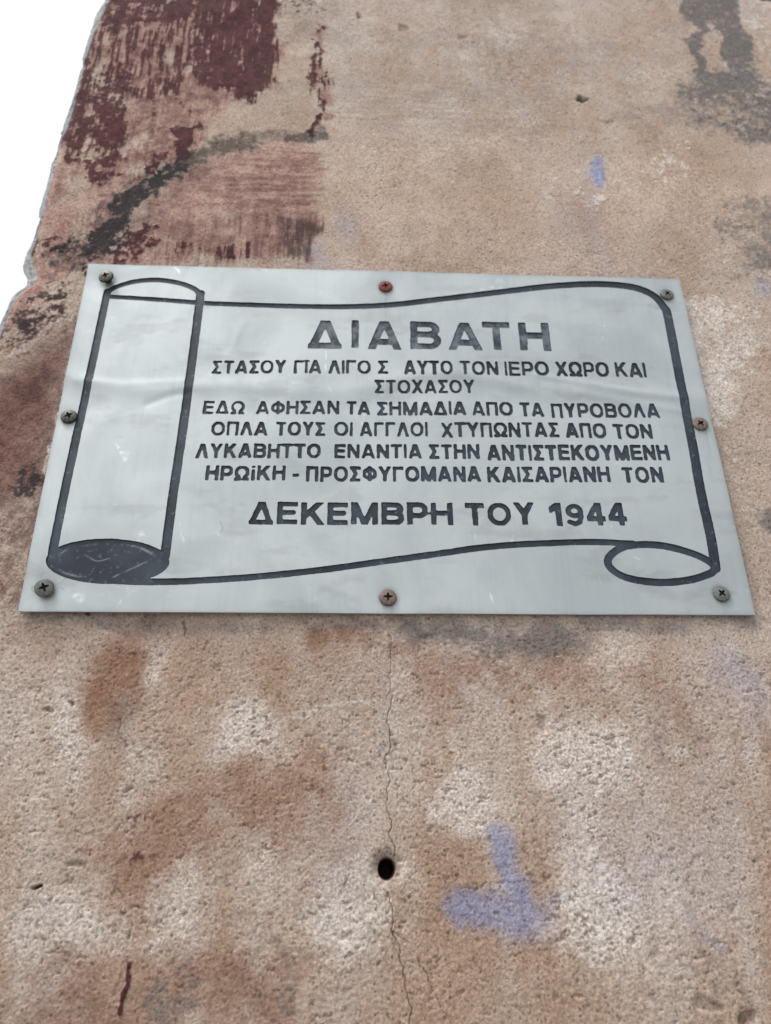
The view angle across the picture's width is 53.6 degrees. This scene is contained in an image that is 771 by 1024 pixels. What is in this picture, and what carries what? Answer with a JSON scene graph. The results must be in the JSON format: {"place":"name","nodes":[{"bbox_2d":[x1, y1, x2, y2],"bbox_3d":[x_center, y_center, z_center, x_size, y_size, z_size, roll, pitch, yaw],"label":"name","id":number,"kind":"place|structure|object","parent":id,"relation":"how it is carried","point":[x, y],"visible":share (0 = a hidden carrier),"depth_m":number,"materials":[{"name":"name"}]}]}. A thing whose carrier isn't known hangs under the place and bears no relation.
{"place":"outdoors","nodes":[
{"label":"outdoors","id":0,"kind":"place"},
{"bbox_2d":[0,0,104,322],"label":"sky","id":1,"kind":"structure","parent":0,"point":[43,43],"materials":[{"name":"white"}]},
{"label":"pavement","id":2,"kind":"structure","parent":0,"visible":0},
{"bbox_2d":[0,0,770,1023],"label":"plaster wall","id":3,"kind":"structure","parent":2,"relation":"on","point":[338,818],"depth_m":0.40,"materials":[{"name":"beige paint"}]},
{"bbox_2d":[18,264,754,615],"bbox_3d":[0.004,-0.053,0.467,0.400,0.240,0.014,1,-25,-3],"label":"memorial plaque","id":4,"kind":"object","parent":3,"relation":"attached to","point":[248,440],"visible":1,"depth_m":0.46,"materials":[{"name":"metal"}]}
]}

